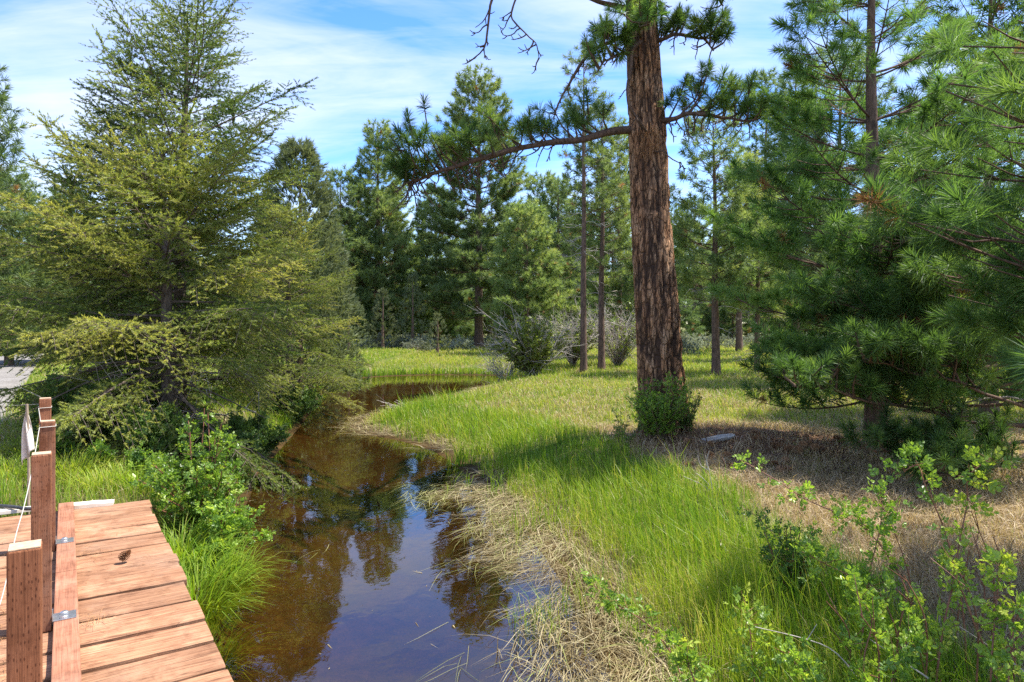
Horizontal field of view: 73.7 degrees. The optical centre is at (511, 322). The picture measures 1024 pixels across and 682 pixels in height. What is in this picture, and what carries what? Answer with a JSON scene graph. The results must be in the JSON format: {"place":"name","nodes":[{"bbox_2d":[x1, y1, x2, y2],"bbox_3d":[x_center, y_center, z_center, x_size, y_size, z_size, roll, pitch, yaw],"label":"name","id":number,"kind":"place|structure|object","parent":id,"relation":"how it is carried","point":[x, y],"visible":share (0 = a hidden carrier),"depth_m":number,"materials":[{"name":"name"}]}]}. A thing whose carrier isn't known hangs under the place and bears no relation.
{"place":"outdoors","nodes":[
{"label":"outdoors","id":0,"kind":"place"},
{"bbox_2d":[0,354,41,424],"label":"path","id":1,"kind":"structure","parent":0,"point":[9,380],"depth_m":21.76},
{"bbox_2d":[304,375,523,421],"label":"water","id":2,"kind":"structure","parent":0,"point":[385,388],"depth_m":22.17,"materials":[{"name":"liquid"}]},
{"bbox_2d":[304,482,521,681],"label":"floating grass","id":3,"kind":"structure","parent":2,"relation":"on","point":[449,531],"depth_m":7.91,"materials":[{"name":"plant"}]},
{"bbox_2d":[0,327,1023,681],"bbox_3d":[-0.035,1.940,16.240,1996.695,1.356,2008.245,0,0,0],"label":"ground","id":4,"kind":"structure","parent":0,"point":[360,597],"depth_m":6.57,"materials":[{"name":"soil"}]},
{"bbox_2d":[0,215,41,357],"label":"fir tree","id":5,"kind":"object","parent":4,"relation":"on","point":[11,344],"visible":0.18,"depth_m":16.71,"materials":[{"name":"green plant"}]},
{"bbox_2d":[0,64,54,352],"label":"pine tree","id":6,"kind":"object","parent":4,"relation":"on","point":[9,130],"visible":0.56,"depth_m":17.18,"materials":[{"name":"green plant"}]},
{"bbox_2d":[21,404,34,513],"bbox_3d":[-4.225,1.259,5.952,0.112,1.102,0.047,0,0,0],"label":"flag","id":7,"kind":"object","parent":4,"relation":"on","point":[27,442],"visible":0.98,"depth_m":5.94,"materials":[{"name":"white fabric"}]},
{"bbox_2d":[0,454,82,485],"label":"grass tussock","id":8,"kind":"object","parent":4,"relation":"on","point":[15,464],"depth_m":7.30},
{"bbox_2d":[0,163,83,364],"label":"pine tree","id":9,"kind":"object","parent":4,"relation":"on","point":[43,284],"visible":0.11,"depth_m":26.89,"materials":[{"name":"green plant"}]},
{"bbox_2d":[0,428,89,465],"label":"grass tussock","id":10,"kind":"object","parent":4,"relation":"on","point":[13,454],"depth_m":8.46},
{"bbox_2d":[8,441,122,484],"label":"grass tussock","id":11,"kind":"object","parent":4,"relation":"on","point":[73,466],"depth_m":7.63,"materials":[{"name":"plant"}]},
{"bbox_2d":[55,429,81,464],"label":"leafy sprig","id":12,"kind":"object","parent":4,"relation":"on","point":[60,448],"visible":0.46,"depth_m":8.19,"materials":[{"name":"green plant"}]},
{"bbox_2d":[18,185,121,361],"bbox_3d":[-19.381,-2.134,29.918,4.902,8.117,4.837,0,0,-33],"label":"pine tree","id":13,"kind":"object","parent":4,"relation":"on","point":[51,219],"visible":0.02,"depth_m":29.36,"materials":[{"name":"green plant"}]},
{"bbox_2d":[12,375,136,450],"bbox_3d":[-5.961,1.236,9.456,1.392,1.118,1.396,0,0,-23],"label":"snowberry shrub","id":14,"kind":"object","parent":4,"relation":"on","point":[67,398],"visible":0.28,"depth_m":9.18,"materials":[{"name":"green plant"}]},
{"bbox_2d":[84,438,118,469],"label":"leafy sprig","id":15,"kind":"object","parent":4,"relation":"on","point":[100,445],"visible":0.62,"depth_m":7.92,"materials":[{"name":"green plant"}]},
{"bbox_2d":[57,457,145,493],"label":"grass tussock","id":16,"kind":"object","parent":4,"relation":"on","point":[95,484],"depth_m":7.12,"materials":[{"name":"plant"}]},
{"bbox_2d":[0,97,217,422],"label":"fir tree","id":17,"kind":"object","parent":4,"relation":"on","point":[44,292],"visible":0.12,"depth_m":11.38,"materials":[{"name":"green plant"}]},
{"bbox_2d":[0,397,233,681],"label":"footbridge","id":18,"kind":"object","parent":4,"relation":"on","point":[50,594],"visible":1,"depth_m":3.61,"materials":[{"name":"wood"}]},
{"bbox_2d":[0,512,188,680],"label":"needle drift","id":19,"kind":"object","parent":18,"relation":"on","point":[84,608],"visible":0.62,"depth_m":3.75,"materials":[{"name":"brown plant"}]},
{"bbox_2d":[74,499,114,508],"bbox_3d":[-3.727,1.599,6.022,0.370,0.038,0.138,0,0,-24],"label":"scrap board","id":20,"kind":"object","parent":18,"relation":"on","point":[90,504],"visible":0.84,"depth_m":6.01,"materials":[{"name":"white wood"}]},
{"bbox_2d":[93,460,164,498],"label":"grass tussock","id":21,"kind":"object","parent":4,"relation":"on","point":[140,487],"depth_m":7.18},
{"bbox_2d":[88,363,188,426],"bbox_3d":[-5.899,1.171,10.666,1.585,1.225,1.632,0,0,35],"label":"snowberry shrub","id":22,"kind":"object","parent":4,"relation":"on","point":[151,401],"visible":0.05,"depth_m":10.55,"materials":[{"name":"green plant"}]},
{"bbox_2d":[123,440,164,480],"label":"leafy sprig","id":23,"kind":"object","parent":4,"relation":"on","point":[137,458],"visible":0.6,"depth_m":7.52,"materials":[{"name":"green plant"}]},
{"bbox_2d":[108,401,199,456],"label":"snowberry shrub","id":24,"kind":"object","parent":4,"relation":"on","point":[153,434],"visible":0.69,"depth_m":8.53,"materials":[{"name":"green plant"}]},
{"bbox_2d":[0,0,321,422],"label":"fir tree","id":25,"kind":"object","parent":4,"relation":"on","point":[184,91],"visible":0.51,"depth_m":10.44,"materials":[{"name":"green plant"}]},
{"bbox_2d":[124,229,211,323],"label":"distant pine","id":26,"kind":"object","parent":4,"relation":"on","point":[152,299],"visible":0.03,"depth_m":60.71,"materials":[{"name":"green plant"}]},
{"bbox_2d":[0,107,347,508],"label":"fir tree","id":27,"kind":"object","parent":4,"relation":"on","point":[111,326],"visible":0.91,"depth_m":9.08,"materials":[{"name":"green plant"}]},
{"bbox_2d":[128,397,247,537],"bbox_3d":[-3.226,1.492,6.831,1.101,1.432,1.107,0,0,-42],"label":"rose bush","id":28,"kind":"object","parent":4,"relation":"on","point":[211,483],"visible":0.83,"depth_m":6.73,"materials":[{"name":"green plant"}]},
{"bbox_2d":[158,509,263,576],"bbox_3d":[-2.846,1.977,6.116,1.434,0.568,1.330,0,0,0],"label":"grass tussock","id":29,"kind":"object","parent":4,"relation":"on","point":[178,550],"depth_m":6.18,"materials":[{"name":"plant"}]},
{"bbox_2d":[175,404,263,462],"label":"snowberry shrub","id":30,"kind":"object","parent":4,"relation":"on","point":[236,422],"visible":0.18,"depth_m":9.56,"materials":[{"name":"green plant"}]},
{"bbox_2d":[180,481,275,557],"bbox_3d":[-2.704,1.893,6.500,0.754,0.718,0.875,0,0,-40],"label":"rose bush","id":31,"kind":"object","parent":4,"relation":"on","point":[234,519],"visible":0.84,"depth_m":6.44,"materials":[{"name":"green plant"}]},
{"bbox_2d":[179,542,293,633],"bbox_3d":[-2.480,2.160,5.553,1.468,0.640,1.463,0,0,0],"label":"grass tussock","id":32,"kind":"object","parent":4,"relation":"on","point":[203,592],"depth_m":5.65,"materials":[{"name":"plant"}]},
{"bbox_2d":[182,532,293,596],"bbox_3d":[-2.427,2.131,6.050,1.184,0.518,1.158,0,0,0],"label":"grass tussock","id":33,"kind":"object","parent":4,"relation":"on","point":[233,567],"depth_m":6.10,"materials":[{"name":"plant"}]},
{"bbox_2d":[205,613,283,681],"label":"grass tussock","id":34,"kind":"object","parent":4,"relation":"on","point":[231,658],"depth_m":5.08,"materials":[{"name":"plant"}]},
{"bbox_2d":[229,409,290,455],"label":"snowberry shrub","id":35,"kind":"object","parent":4,"relation":"on","point":[271,437],"visible":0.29,"depth_m":10.81,"materials":[{"name":"green plant"}]},
{"bbox_2d":[256,379,325,421],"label":"snowberry shrub","id":36,"kind":"object","parent":4,"relation":"on","point":[307,403],"visible":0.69,"depth_m":14.82,"materials":[{"name":"green plant"}]},
{"bbox_2d":[221,200,375,414],"bbox_3d":[-4.852,-0.118,15.560,3.753,5.286,4.021,0,0,5],"label":"fir tree","id":37,"kind":"object","parent":4,"relation":"on","point":[314,284],"visible":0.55,"depth_m":15.19,"materials":[{"name":"green plant"}]},
{"bbox_2d":[232,134,371,395],"bbox_3d":[-5.491,-1.255,17.561,3.409,7.170,3.591,0,0,-36],"label":"juniper tree","id":38,"kind":"object","parent":4,"relation":"on","point":[323,196],"visible":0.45,"depth_m":17.19,"materials":[{"name":"green plant"}]},
{"bbox_2d":[304,165,383,345],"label":"pine tree","id":39,"kind":"object","parent":4,"relation":"on","point":[350,233],"visible":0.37,"depth_m":49.34,"materials":[{"name":"green plant"}]},
{"bbox_2d":[321,294,377,349],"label":"juniper tree","id":40,"kind":"object","parent":4,"relation":"on","point":[361,317],"visible":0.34,"depth_m":39.98,"materials":[{"name":"green plant"}]},
{"bbox_2d":[325,117,431,341],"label":"pine tree","id":41,"kind":"object","parent":4,"relation":"on","point":[395,240],"visible":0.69,"depth_m":50.74,"materials":[{"name":"green plant"}]},
{"bbox_2d":[364,287,401,348],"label":"juniper tree","id":42,"kind":"object","parent":4,"relation":"on","point":[383,289],"visible":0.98,"depth_m":44.93,"materials":[{"name":"green plant"}]},
{"bbox_2d":[354,188,413,331],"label":"distant pine","id":43,"kind":"object","parent":4,"relation":"on","point":[385,261],"visible":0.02,"depth_m":59.49,"materials":[{"name":"green plant"}]},
{"bbox_2d":[322,382,502,451],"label":"reed spit","id":44,"kind":"structure","parent":4,"relation":"on","point":[361,417],"depth_m":13.60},
{"bbox_2d":[391,272,434,344],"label":"juniper tree","id":45,"kind":"object","parent":4,"relation":"on","point":[410,280],"visible":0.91,"depth_m":46.92,"materials":[{"name":"green plant"}]},
{"bbox_2d":[402,337,433,349],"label":"sagebrush","id":46,"kind":"object","parent":4,"relation":"on","point":[408,345],"visible":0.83,"depth_m":43.83,"materials":[{"name":"grey plant"}]},
{"bbox_2d":[399,183,474,343],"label":"pine tree","id":47,"kind":"object","parent":4,"relation":"on","point":[450,328],"visible":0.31,"depth_m":55.16,"materials":[{"name":"green plant"}]},
{"bbox_2d":[422,311,451,352],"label":"juniper tree","id":48,"kind":"object","parent":4,"relation":"on","point":[431,332],"visible":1,"depth_m":40.95,"materials":[{"name":"green plant"}]},
{"bbox_2d":[426,279,486,340],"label":"young pine","id":49,"kind":"object","parent":4,"relation":"on","point":[467,329],"visible":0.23,"depth_m":63.40,"materials":[{"name":"green plant"}]},
{"bbox_2d":[445,334,475,349],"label":"sagebrush","id":50,"kind":"object","parent":4,"relation":"on","point":[463,342],"visible":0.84,"depth_m":46.78,"materials":[{"name":"grey plant"}]},
{"bbox_2d":[167,364,774,681],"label":"shore sedge","id":51,"kind":"object","parent":4,"relation":"on","point":[457,455],"visible":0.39,"depth_m":7.32,"materials":[{"name":"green plant"}]},
{"bbox_2d":[414,61,543,346],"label":"pine tree","id":52,"kind":"object","parent":4,"relation":"on","point":[470,250],"visible":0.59,"depth_m":48.72,"materials":[{"name":"green plant"}]},
{"bbox_2d":[462,225,521,335],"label":"distant pine","id":53,"kind":"object","parent":4,"relation":"on","point":[486,323],"visible":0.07,"depth_m":74.45,"materials":[{"name":"green plant"}]},
{"bbox_2d":[477,340,524,378],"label":"willow thicket","id":54,"kind":"object","parent":4,"relation":"on","point":[502,371],"visible":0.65,"depth_m":26.69,"materials":[{"name":"grey plant"}]},
{"bbox_2d":[0,338,1023,681],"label":"green grass","id":55,"kind":"structure","parent":4,"relation":"on","point":[700,546],"depth_m":6.95,"materials":[{"name":"plant"}]},
{"bbox_2d":[0,339,1023,681],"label":"dry grass","id":56,"kind":"structure","parent":4,"relation":"on","point":[916,531],"depth_m":7.31,"materials":[{"name":"plant"}]},
{"bbox_2d":[468,301,583,376],"bbox_3d":[0.836,0.873,25.757,4.301,3.557,3.720,0,0,34],"label":"willow thicket","id":57,"kind":"object","parent":4,"relation":"on","point":[533,356],"visible":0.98,"depth_m":25.38,"materials":[{"name":"green plant"}]},
{"bbox_2d":[480,198,573,351],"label":"pine tree","id":58,"kind":"object","parent":4,"relation":"on","point":[522,293],"visible":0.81,"depth_m":39.11,"materials":[{"name":"green plant"}]},
{"bbox_2d":[513,169,573,316],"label":"distant pine","id":59,"kind":"object","parent":4,"relation":"on","point":[541,183],"visible":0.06,"depth_m":59.97,"materials":[{"name":"green plant"}]},
{"bbox_2d":[517,173,597,347],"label":"pine tree","id":60,"kind":"object","parent":4,"relation":"on","point":[571,281],"visible":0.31,"depth_m":45.19,"materials":[{"name":"green plant"}]},
{"bbox_2d":[425,466,715,681],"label":"dead reeds","id":61,"kind":"object","parent":4,"relation":"on","point":[569,635],"visible":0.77,"depth_m":5.17,"materials":[{"name":"plant"}]},
{"bbox_2d":[532,298,613,366],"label":"bare thicket","id":62,"kind":"object","parent":4,"relation":"on","point":[575,349],"visible":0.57,"depth_m":29.27,"materials":[{"name":"grey plant"}]},
{"bbox_2d":[372,0,774,437],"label":"ponderosa pine","id":63,"kind":"object","parent":4,"relation":"on","point":[659,344],"visible":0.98,"depth_m":10.55,"materials":[{"name":"green plant"}]},
{"bbox_2d":[550,44,619,373],"bbox_3d":[2.732,-4.210,25.729,2.702,12.640,2.737,0,0,0],"label":"pine tree","id":64,"kind":"object","parent":4,"relation":"on","point":[583,161],"visible":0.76,"depth_m":25.52,"materials":[{"name":"green plant"}]},
{"bbox_2d":[565,212,616,338],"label":"distant pine","id":65,"kind":"object","parent":4,"relation":"on","point":[613,319],"visible":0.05,"depth_m":60.29,"materials":[{"name":"green plant"}]},
{"bbox_2d":[561,97,635,370],"bbox_3d":[3.535,-3.373,26.943,3.392,10.924,3.206,0,0,0],"label":"pine tree","id":66,"kind":"object","parent":4,"relation":"on","point":[623,186],"visible":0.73,"depth_m":26.87,"materials":[{"name":"green plant"}]},
{"bbox_2d":[567,285,636,366],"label":"bare thicket","id":67,"kind":"object","parent":4,"relation":"on","point":[620,350],"visible":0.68,"depth_m":28.74,"materials":[{"name":"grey plant"}]},
{"bbox_2d":[575,115,635,342],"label":"pine tree","id":68,"kind":"object","parent":4,"relation":"on","point":[620,297],"visible":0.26,"depth_m":35.05,"materials":[{"name":"green plant"}]},
{"bbox_2d":[604,213,632,340],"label":"distant pine","id":69,"kind":"object","parent":4,"relation":"on","point":[612,258],"visible":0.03,"depth_m":64.80,"materials":[{"name":"green plant"}]},
{"bbox_2d":[611,408,642,443],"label":"sprig","id":70,"kind":"object","parent":4,"relation":"on","point":[619,429],"visible":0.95,"depth_m":10.30,"materials":[{"name":"green plant"}]},
{"bbox_2d":[580,568,702,681],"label":"rose cane","id":71,"kind":"object","parent":4,"relation":"on","point":[611,603],"visible":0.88,"depth_m":3.95,"materials":[{"name":"green plant"}]},
{"bbox_2d":[621,370,696,440],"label":"currant bush","id":72,"kind":"object","parent":4,"relation":"on","point":[659,420],"visible":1,"depth_m":10.23,"materials":[{"name":"green plant"}]},
{"bbox_2d":[671,380,702,433],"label":"currant bush","id":73,"kind":"object","parent":4,"relation":"on","point":[689,417],"visible":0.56,"depth_m":10.63,"materials":[{"name":"green plant"}]},
{"bbox_2d":[678,295,704,339],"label":"young pine","id":74,"kind":"object","parent":4,"relation":"on","point":[689,320],"visible":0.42,"depth_m":65.04,"materials":[{"name":"green plant"}]},
{"bbox_2d":[668,626,715,681],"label":"rose cane","id":75,"kind":"object","parent":4,"relation":"on","point":[682,656],"visible":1,"depth_m":3.44,"materials":[{"name":"green plant"}]},
{"bbox_2d":[673,196,711,336],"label":"distant pine","id":76,"kind":"object","parent":4,"relation":"on","point":[699,247],"visible":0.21,"depth_m":73.51,"materials":[{"name":"green plant"}]},
{"bbox_2d":[690,333,711,349],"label":"sagebrush","id":77,"kind":"object","parent":4,"relation":"on","point":[698,339],"visible":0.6,"depth_m":46.93,"materials":[{"name":"green plant"}]},
{"bbox_2d":[689,302,727,340],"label":"young pine","id":78,"kind":"object","parent":4,"relation":"on","point":[704,312],"visible":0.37,"depth_m":72.22,"materials":[{"name":"green plant"}]},
{"bbox_2d":[669,104,776,374],"bbox_3d":[7.394,-2.976,24.874,4.318,10.117,4.331,0,0,34],"label":"pine tree","id":79,"kind":"object","parent":4,"relation":"on","point":[683,237],"visible":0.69,"depth_m":24.28,"materials":[{"name":"green plant"}]},
{"bbox_2d":[702,170,760,350],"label":"pine tree","id":80,"kind":"object","parent":4,"relation":"on","point":[739,340],"visible":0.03,"depth_m":43.85,"materials":[{"name":"green plant"}]},
{"bbox_2d":[703,280,760,340],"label":"young pine","id":81,"kind":"object","parent":4,"relation":"on","point":[729,320],"visible":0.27,"depth_m":69.93,"materials":[{"name":"green plant"}]},
{"bbox_2d":[574,424,901,466],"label":"needle litter","id":82,"kind":"object","parent":4,"relation":"on","point":[736,433],"visible":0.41,"depth_m":10.06,"materials":[{"name":"plant"}]},
{"bbox_2d":[723,582,776,681],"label":"rose cane","id":83,"kind":"object","parent":4,"relation":"on","point":[747,615],"visible":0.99,"depth_m":3.73,"materials":[{"name":"green plant"}]},
{"bbox_2d":[718,176,791,373],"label":"pine tree","id":84,"kind":"object","parent":4,"relation":"on","point":[758,283],"visible":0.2,"depth_m":24.82,"materials":[{"name":"green plant"}]},
{"bbox_2d":[735,502,782,541],"bbox_3d":[1.907,1.673,4.968,0.207,0.659,0.532,0,0,-40],"label":"rose cane","id":85,"kind":"object","parent":4,"relation":"on","point":[758,521],"visible":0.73,"depth_m":5.01,"materials":[{"name":"green plant"}]},
{"bbox_2d":[735,67,791,350],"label":"pine tree","id":86,"kind":"object","parent":4,"relation":"on","point":[765,77],"visible":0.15,"depth_m":39.66,"materials":[{"name":"green plant"}]},
{"bbox_2d":[757,518,822,607],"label":"rose bush","id":87,"kind":"object","parent":4,"relation":"on","point":[791,554],"visible":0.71,"depth_m":4.70,"materials":[{"name":"green plant"}]},
{"bbox_2d":[741,68,845,334],"bbox_3d":[13.605,-5.188,32.883,5.642,14.554,5.441,0,0,31],"label":"pine tree","id":88,"kind":"object","parent":4,"relation":"on","point":[768,145],"visible":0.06,"depth_m":32.87,"materials":[{"name":"green plant"}]},
{"bbox_2d":[772,632,826,681],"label":"rose cane","id":89,"kind":"object","parent":4,"relation":"on","point":[803,657],"visible":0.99,"depth_m":3.44,"materials":[{"name":"green plant"}]},
{"bbox_2d":[757,39,904,314],"bbox_3d":[10.097,-3.325,21.137,4.675,10.802,5.173,0,0,0],"label":"pine tree","id":90,"kind":"object","parent":4,"relation":"on","point":[816,259],"visible":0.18,"depth_m":20.32,"materials":[{"name":"green plant"}]},
{"bbox_2d":[730,450,945,679],"bbox_3d":[1.981,1.416,4.188,0.378,1.170,1.252,0,0,-42],"label":"rose cane","id":91,"kind":"object","parent":4,"relation":"on","point":[835,510],"visible":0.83,"depth_m":4.16,"materials":[{"name":"green plant"}]},
{"bbox_2d":[789,531,904,667],"bbox_3d":[1.847,1.607,3.779,0.588,0.806,0.308,0,0,25],"label":"rose cane","id":92,"kind":"object","parent":4,"relation":"on","point":[810,551],"visible":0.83,"depth_m":3.81,"materials":[{"name":"green plant"}]},
{"bbox_2d":[697,0,1023,448],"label":"pine tree","id":93,"kind":"object","parent":4,"relation":"on","point":[865,155],"visible":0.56,"depth_m":9.78,"materials":[{"name":"green plant"}]},
{"bbox_2d":[854,576,879,681],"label":"bare cane","id":94,"kind":"object","parent":4,"relation":"on","point":[861,614],"visible":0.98,"depth_m":3.30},
{"bbox_2d":[835,564,898,681],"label":"rose cane","id":95,"kind":"object","parent":4,"relation":"on","point":[867,609],"visible":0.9,"depth_m":3.45,"materials":[{"name":"green plant"}]},
{"bbox_2d":[837,464,915,679],"bbox_3d":[1.985,1.435,3.810,0.536,1.235,0.301,0,0,-29],"label":"rose cane","id":96,"kind":"object","parent":4,"relation":"on","point":[889,519],"visible":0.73,"depth_m":3.82,"materials":[{"name":"green plant"}]},
{"bbox_2d":[737,76,1023,491],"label":"pine tree","id":97,"kind":"object","parent":4,"relation":"on","point":[908,358],"visible":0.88,"depth_m":7.98,"materials":[{"name":"green plant"}]},
{"bbox_2d":[855,595,937,681],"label":"rose cane","id":98,"kind":"object","parent":4,"relation":"on","point":[918,638],"visible":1,"depth_m":3.23,"materials":[{"name":"green plant"}]},
{"bbox_2d":[882,563,927,681],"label":"bare cane","id":99,"kind":"object","parent":4,"relation":"on","point":[926,654],"visible":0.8,"depth_m":3.40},
{"bbox_2d":[845,0,1023,419],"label":"pine tree","id":100,"kind":"object","parent":4,"relation":"on","point":[994,7],"visible":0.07,"depth_m":13.16,"materials":[{"name":"green plant"}]},
{"bbox_2d":[880,441,989,681],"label":"rose cane","id":101,"kind":"object","parent":4,"relation":"on","point":[909,449],"visible":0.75,"depth_m":3.83,"materials":[{"name":"green plant"}]},
{"bbox_2d":[850,1,1023,407],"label":"pine tree","id":102,"kind":"object","parent":4,"relation":"on","point":[1008,262],"visible":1,"depth_m":5.08,"materials":[{"name":"green plant"}]},
{"bbox_2d":[906,445,1016,681],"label":"rose cane","id":103,"kind":"object","parent":4,"relation":"on","point":[992,488],"visible":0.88,"depth_m":3.54,"materials":[{"name":"green plant"}]},
{"bbox_2d":[932,542,1015,681],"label":"bare cane","id":104,"kind":"object","parent":4,"relation":"on","point":[977,662],"visible":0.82,"depth_m":3.30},
{"bbox_2d":[943,557,1012,681],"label":"rose cane","id":105,"kind":"object","parent":4,"relation":"on","point":[968,601],"visible":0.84,"depth_m":3.27,"materials":[{"name":"green plant"}]},
{"bbox_2d":[972,543,1022,681],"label":"rose cane","id":106,"kind":"object","parent":4,"relation":"on","point":[996,557],"visible":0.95,"depth_m":3.17,"materials":[{"name":"green plant"}]},
{"bbox_2d":[979,583,1023,681],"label":"rose cane","id":107,"kind":"object","parent":4,"relation":"on","point":[1016,625],"visible":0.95,"depth_m":3.09,"materials":[{"name":"green plant"}]},
{"bbox_2d":[0,0,1023,323],"label":"sky","id":108,"kind":"structure","parent":0,"point":[371,59],"materials":[{"name":"blue"}]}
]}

